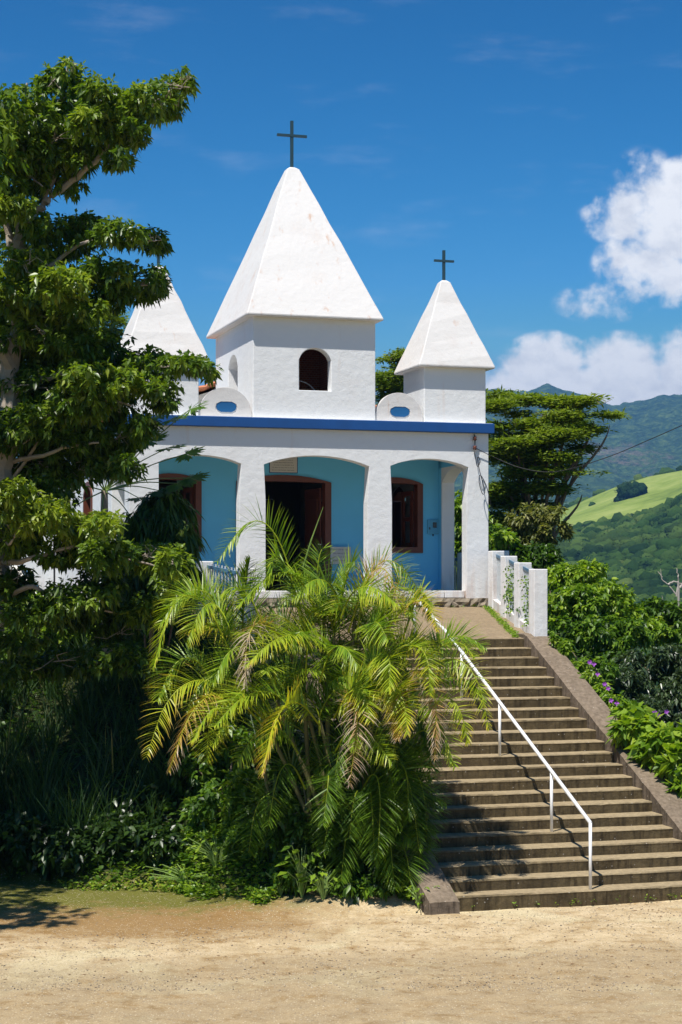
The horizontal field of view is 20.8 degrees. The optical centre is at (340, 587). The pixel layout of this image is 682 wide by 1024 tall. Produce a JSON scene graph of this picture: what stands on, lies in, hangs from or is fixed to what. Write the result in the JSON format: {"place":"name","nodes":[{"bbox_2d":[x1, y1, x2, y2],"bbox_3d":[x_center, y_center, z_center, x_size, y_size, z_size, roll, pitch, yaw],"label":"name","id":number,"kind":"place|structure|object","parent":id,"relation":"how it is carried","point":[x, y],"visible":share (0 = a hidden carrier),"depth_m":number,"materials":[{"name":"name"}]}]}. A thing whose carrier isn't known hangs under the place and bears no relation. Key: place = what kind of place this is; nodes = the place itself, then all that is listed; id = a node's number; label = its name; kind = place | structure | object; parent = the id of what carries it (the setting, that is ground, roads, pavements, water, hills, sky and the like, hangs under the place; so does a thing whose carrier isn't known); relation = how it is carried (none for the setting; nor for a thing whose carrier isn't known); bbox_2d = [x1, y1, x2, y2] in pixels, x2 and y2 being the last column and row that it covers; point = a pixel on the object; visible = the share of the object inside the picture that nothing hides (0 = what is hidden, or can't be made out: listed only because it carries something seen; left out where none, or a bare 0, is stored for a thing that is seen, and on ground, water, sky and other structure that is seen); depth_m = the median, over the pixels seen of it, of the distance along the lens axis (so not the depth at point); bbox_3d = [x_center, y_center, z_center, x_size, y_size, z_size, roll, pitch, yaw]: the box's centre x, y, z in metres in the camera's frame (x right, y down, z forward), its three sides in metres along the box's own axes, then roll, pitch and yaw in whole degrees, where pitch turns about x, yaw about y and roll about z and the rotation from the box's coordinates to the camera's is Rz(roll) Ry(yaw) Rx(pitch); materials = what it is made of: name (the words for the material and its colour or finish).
{"place":"outdoors","nodes":[
{"label":"outdoors","id":0,"kind":"place"},
{"bbox_2d":[0,647,681,1023],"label":"ground","id":1,"kind":"structure","parent":0,"point":[34,905],"depth_m":22.41,"materials":[{"name":"beige sand"}]},
{"bbox_2d":[12,492,53,595],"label":"side annex","id":2,"kind":"object","parent":1,"relation":"on","point":[42,578],"depth_m":47.17,"materials":[{"name":"white paint"}]},
{"bbox_2d":[0,590,80,661],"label":"shrub","id":3,"kind":"object","parent":1,"relation":"on","point":[58,638],"visible":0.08,"depth_m":33.81,"materials":[{"name":"green plant"}]},
{"bbox_2d":[25,311,129,375],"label":"feathery tree","id":4,"kind":"object","parent":1,"relation":"on","point":[123,320],"visible":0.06,"depth_m":55.73,"materials":[{"name":"green plant"}]},
{"bbox_2d":[0,781,192,883],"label":"shrub","id":5,"kind":"object","parent":1,"relation":"on","point":[27,841],"visible":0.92,"depth_m":27.73,"materials":[{"name":"green plant"}]},
{"bbox_2d":[0,55,223,691],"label":"broadleaf tree","id":6,"kind":"object","parent":1,"relation":"on","point":[59,404],"visible":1,"depth_m":28.21,"materials":[{"name":"green plant"}]},
{"bbox_2d":[45,400,209,689],"bbox_3d":[-3.667,-0.729,31.858,3.292,5.453,1.428,0,0,14],"label":"papaya tree","id":7,"kind":"object","parent":1,"relation":"on","point":[191,479],"visible":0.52,"depth_m":31.47,"materials":[{"name":"green plant"}]},
{"bbox_2d":[77,614,191,651],"bbox_3d":[-3.640,0.714,34.164,2.547,1.501,2.066,0,0,38],"label":"shrub","id":8,"kind":"object","parent":1,"relation":"on","point":[167,630],"visible":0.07,"depth_m":33.44,"materials":[{"name":"green plant"}]},
{"bbox_2d":[0,580,311,879],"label":"tall grass","id":9,"kind":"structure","parent":1,"relation":"on","point":[47,782],"depth_m":30.12,"materials":[{"name":"green plant"}]},
{"bbox_2d":[113,487,211,711],"bbox_3d":[-3.118,0.306,31.189,1.982,4.024,1.699,0,0,0],"label":"mango tree","id":10,"kind":"object","parent":1,"relation":"on","point":[167,518],"visible":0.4,"depth_m":30.95,"materials":[{"name":"green plant"}]},
{"bbox_2d":[142,862,208,883],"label":"leafy plant","id":11,"kind":"object","parent":1,"relation":"on","point":[173,878],"visible":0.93,"depth_m":27.14,"materials":[{"name":"green plant"}]},
{"bbox_2d":[181,833,243,870],"bbox_3d":[-1.800,3.873,27.008,0.800,0.534,1.030,0,0,44],"label":"leafy plant","id":12,"kind":"object","parent":1,"relation":"on","point":[212,859],"visible":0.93,"depth_m":26.95,"materials":[{"name":"green plant"}]},
{"bbox_2d":[164,724,270,864],"bbox_3d":[-1.824,3.239,28.131,1.542,2.203,2.861,0,0,-12],"label":"shrub","id":13,"kind":"object","parent":1,"relation":"on","point":[209,799],"visible":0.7,"depth_m":27.99,"materials":[{"name":"green plant"}]},
{"bbox_2d":[54,121,494,607],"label":"church","id":14,"kind":"structure","parent":1,"relation":"on","point":[298,317],"depth_m":39.04,"materials":[{"name":"white paint"}]},
{"bbox_2d":[83,482,92,516],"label":"window","id":15,"kind":"structure","parent":14,"relation":"in","point":[87,504],"depth_m":42.65,"materials":[{"name":"red wood"}]},
{"bbox_2d":[159,473,201,551],"bbox_3d":[-3.739,-1.602,40.129,1.320,1.674,0.771,0,0,-17],"label":"window","id":16,"kind":"structure","parent":14,"relation":"in","point":[195,491],"depth_m":39.93,"materials":[{"name":"red wood"}]},
{"bbox_2d":[269,457,297,472],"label":"plaque","id":17,"kind":"object","parent":14,"relation":"attached to","point":[288,465],"visible":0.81,"depth_m":40.51,"materials":[{"name":"beige stone"}]},
{"bbox_2d":[236,475,330,583],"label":"door","id":18,"kind":"structure","parent":14,"relation":"in","point":[312,496],"depth_m":40.96,"materials":[{"name":"red wood"}]},
{"bbox_2d":[321,501,321,557],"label":"window","id":19,"kind":"structure","parent":14,"relation":"in","point":[321,501],"depth_m":51.01,"materials":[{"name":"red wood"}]},
{"bbox_2d":[330,547,350,563],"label":"notice board","id":20,"kind":"object","parent":14,"relation":"attached to","point":[338,552],"visible":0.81,"depth_m":40.76,"materials":[{"name":"ceramic"}]},
{"bbox_2d":[392,487,405,546],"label":"window","id":21,"kind":"structure","parent":14,"relation":"in","point":[396,499],"depth_m":44.70,"materials":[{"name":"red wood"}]},
{"bbox_2d":[391,477,422,552],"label":"window","id":22,"kind":"structure","parent":14,"relation":"in","point":[418,487],"depth_m":41.39,"materials":[{"name":"red wood"}]},
{"bbox_2d":[427,520,438,535],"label":"electric meter box","id":23,"kind":"object","parent":14,"relation":"attached to","point":[432,527],"visible":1,"depth_m":41.46,"materials":[{"name":"paint"}]},
{"bbox_2d":[473,435,476,449],"bbox_3d":[2.830,-3.073,39.294,0.086,0.336,0.109,0,0,-17],"label":"cable insulator","id":24,"kind":"object","parent":14,"relation":"attached to","point":[474,439],"visible":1,"depth_m":39.26,"materials":[{"name":"red ceramic"}]},
{"bbox_2d":[474,449,491,511],"bbox_3d":[3.048,-2.264,39.296,0.495,1.338,0.195,0,0,-32],"label":"loose cable","id":25,"kind":"object","parent":24,"relation":"hanging from","point":[482,478],"visible":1,"depth_m":39.19,"materials":[{"name":"black rubber"}]},
{"bbox_2d":[454,551,508,590],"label":"terrace railing","id":26,"kind":"object","parent":14,"relation":"on","point":[458,559],"visible":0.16,"depth_m":43.02,"materials":[{"name":"paint"}]},
{"bbox_2d":[258,869,294,895],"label":"leafy plant","id":27,"kind":"object","parent":1,"relation":"on","point":[278,883],"visible":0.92,"depth_m":26.03,"materials":[{"name":"green plant"}]},
{"bbox_2d":[275,842,328,897],"bbox_3d":[-0.547,3.977,25.971,0.770,0.776,0.798,0,0,0],"label":"leafy plant","id":28,"kind":"object","parent":1,"relation":"on","point":[305,864],"visible":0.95,"depth_m":25.91,"materials":[{"name":"green plant"}]},
{"bbox_2d":[0,640,628,904],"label":"ground cover","id":29,"kind":"object","parent":1,"relation":"on","point":[194,888],"visible":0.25,"depth_m":27.54,"materials":[{"name":"green plant"}]},
{"bbox_2d":[137,494,493,888],"bbox_3d":[-0.357,1.596,26.433,5.043,5.953,3.208,0,0,0],"label":"areca palm","id":30,"kind":"object","parent":1,"relation":"on","point":[367,689],"visible":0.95,"depth_m":26.11,"materials":[{"name":"green plant"}]},
{"bbox_2d":[299,868,342,899],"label":"leafy plant","id":31,"kind":"object","parent":1,"relation":"on","point":[323,887],"visible":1,"depth_m":25.82,"materials":[{"name":"green plant"}]},
{"bbox_2d":[237,696,412,903],"bbox_3d":[-0.167,3.113,27.265,2.710,3.078,3.266,0,0,0],"label":"shrub","id":32,"kind":"object","parent":1,"relation":"on","point":[288,828],"visible":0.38,"depth_m":26.21,"materials":[{"name":"green plant"}]},
{"bbox_2d":[219,569,454,897],"bbox_3d":[-0.080,2.139,26.742,3.561,4.861,2.481,0,0,0],"label":"areca palm","id":33,"kind":"object","parent":1,"relation":"on","point":[351,798],"visible":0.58,"depth_m":26.26,"materials":[{"name":"green plant"}]},
{"bbox_2d":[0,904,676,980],"bbox_3d":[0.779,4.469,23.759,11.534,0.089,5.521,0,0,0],"label":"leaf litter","id":34,"kind":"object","parent":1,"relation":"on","point":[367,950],"visible":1,"depth_m":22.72,"materials":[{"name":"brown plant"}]},
{"bbox_2d":[192,607,524,655],"bbox_3d":[0.238,1.827,35.774,8.450,2.853,5.310,0,0,-17],"label":"landing","id":35,"kind":"object","parent":1,"relation":"on","point":[481,618],"visible":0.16,"depth_m":36.13,"materials":[{"name":"concrete"}]},
{"bbox_2d":[191,561,255,654],"bbox_3d":[-2.908,0.220,34.656,0.314,1.969,5.469,0,0,-29],"label":"balustrade","id":36,"kind":"object","parent":35,"relation":"on","point":[208,566],"visible":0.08,"depth_m":33.26,"materials":[{"name":"paint"}]},
{"bbox_2d":[488,551,546,635],"bbox_3d":[3.439,0.220,36.564,0.315,1.969,5.481,0,0,-4],"label":"balustrade","id":37,"kind":"object","parent":35,"relation":"on","point":[498,563],"visible":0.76,"depth_m":35.56,"materials":[{"name":"paint"}]},
{"bbox_2d":[500,566,528,626],"bbox_3d":[3.396,0.159,36.069,0.234,1.196,3.504,0,0,-4],"label":"ivy","id":38,"kind":"object","parent":37,"relation":"attached to","point":[509,591],"visible":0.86,"depth_m":36.53,"materials":[{"name":"green plant"}]},
{"bbox_2d":[375,347,404,404],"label":"feathery tree","id":39,"kind":"object","parent":1,"relation":"on","point":[389,382],"visible":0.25,"depth_m":57.71,"materials":[{"name":"green plant"}]},
{"bbox_2d":[401,885,439,908],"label":"leafy plant","id":40,"kind":"object","parent":1,"relation":"on","point":[415,897],"visible":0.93,"depth_m":25.73,"materials":[{"name":"green plant"}]},
{"bbox_2d":[403,890,453,903],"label":"leafy plant","id":41,"kind":"object","parent":1,"relation":"on","point":[419,896],"visible":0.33,"depth_m":25.76,"materials":[{"name":"green plant"}]},
{"bbox_2d":[454,489,492,586],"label":"shrub","id":42,"kind":"object","parent":1,"relation":"on","point":[458,524],"visible":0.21,"depth_m":45.85,"materials":[{"name":"green plant"}]},
{"bbox_2d":[287,633,681,914],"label":"staircase","id":43,"kind":"structure","parent":1,"relation":"on","point":[502,846],"depth_m":28.60,"materials":[{"name":"concrete"}]},
{"bbox_2d":[260,604,681,906],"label":"moss weeds","id":44,"kind":"object","parent":43,"relation":"on","point":[506,627],"visible":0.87,"depth_m":35.91,"materials":[{"name":"green plant"}]},
{"bbox_2d":[413,602,591,889],"bbox_3d":[2.441,2.233,30.099,0.054,4.182,7.730,0,0,-17],"label":"handrail","id":45,"kind":"object","parent":43,"relation":"on","point":[546,764],"visible":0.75,"depth_m":28.15,"materials":[{"name":"white metal"}]},
{"bbox_2d":[488,523,566,587],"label":"shrub","id":46,"kind":"object","parent":1,"relation":"on","point":[541,556],"visible":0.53,"depth_m":42.51,"materials":[{"name":"green plant"}]},
{"bbox_2d":[504,501,575,546],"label":"olive tree","id":47,"kind":"object","parent":1,"relation":"on","point":[543,519],"visible":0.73,"depth_m":45.66,"materials":[{"name":"green plant"}]},
{"bbox_2d":[486,385,631,547],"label":"feathery tree","id":48,"kind":"object","parent":1,"relation":"on","point":[533,443],"visible":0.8,"depth_m":49.26,"materials":[{"name":"green plant"}]},
{"bbox_2d":[547,556,654,667],"bbox_3d":[5.037,1.258,36.923,2.370,3.781,2.121,0,0,12],"label":"shrub","id":49,"kind":"object","parent":1,"relation":"on","point":[582,595],"visible":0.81,"depth_m":36.76,"materials":[{"name":"green plant"}]},
{"bbox_2d":[548,630,668,718],"bbox_3d":[4.665,1.609,32.546,1.194,1.728,2.729,0,0,-19],"label":"flowering shrub","id":50,"kind":"object","parent":1,"relation":"on","point":[597,673],"visible":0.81,"depth_m":32.93,"materials":[{"name":"green plant"}]},
{"bbox_2d":[605,697,681,798],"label":"broadleaf plant","id":51,"kind":"object","parent":1,"relation":"on","point":[644,735],"visible":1,"depth_m":29.68,"materials":[{"name":"green plant"}]},
{"bbox_2d":[609,641,681,727],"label":"shrub","id":52,"kind":"object","parent":1,"relation":"on","point":[637,679],"visible":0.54,"depth_m":33.89,"materials":[{"name":"green plant"}]},
{"bbox_2d":[633,595,681,652],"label":"shrub","id":53,"kind":"object","parent":1,"relation":"on","point":[664,624],"visible":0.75,"depth_m":37.92,"materials":[{"name":"green plant"}]},
{"bbox_2d":[658,568,681,605],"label":"dead tree","id":54,"kind":"object","parent":1,"relation":"on","point":[677,593],"visible":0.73,"depth_m":59.98,"materials":[{"name":"grey wood"}]},
{"bbox_3d":[8.812,1.786,36.000,1.400,13.336,0.300,0,0,0],"label":"utility pole","id":55,"kind":"object","parent":1,"relation":"on","visible":0},
{"bbox_2d":[478,425,681,471],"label":"power cable","id":56,"kind":"object","parent":55,"relation":"hanging from","point":[587,463],"visible":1,"depth_m":38.46,"materials":[{"name":"black rubber"}]},
{"bbox_2d":[0,904,681,990],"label":"gravel","id":57,"kind":"structure","parent":0,"point":[382,988],"depth_m":22.25,"materials":[{"name":"beige gravel"}]},
{"bbox_2d":[0,0,681,404],"label":"sky","id":58,"kind":"structure","parent":0,"point":[534,144],"materials":[{"name":"blue"}]},
{"bbox_2d":[16,383,681,515],"bbox_3d":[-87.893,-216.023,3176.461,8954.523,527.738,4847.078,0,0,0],"label":"mountain","id":59,"kind":"structure","parent":0,"point":[656,416],"depth_m":3333.47,"materials":[{"name":"green plant"}]},
{"bbox_2d":[560,470,681,525],"bbox_3d":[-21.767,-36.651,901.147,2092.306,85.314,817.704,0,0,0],"label":"pasture hill","id":60,"kind":"structure","parent":0,"point":[661,488],"depth_m":989.45,"materials":[{"name":"green plant"}]},
{"bbox_2d":[613,495,630,501],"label":"pasture tree","id":61,"kind":"object","parent":60,"relation":"on","point":[617,498],"visible":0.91,"depth_m":997.35,"materials":[{"name":"green plant"}]},
{"bbox_2d":[614,480,647,497],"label":"pasture tree","id":62,"kind":"object","parent":60,"relation":"on","point":[633,489],"visible":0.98,"depth_m":996.06,"materials":[{"name":"green plant"}]},
{"bbox_3d":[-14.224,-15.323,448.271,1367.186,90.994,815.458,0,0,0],"label":"valley","id":63,"kind":"structure","parent":0,"visible":0},
{"bbox_2d":[454,465,681,696],"bbox_3d":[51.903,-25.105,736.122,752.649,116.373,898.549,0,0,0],"label":"forest","id":64,"kind":"object","parent":63,"relation":"on","point":[636,551],"visible":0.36,"depth_m":704.05,"materials":[{"name":"green plant"}]}
]}

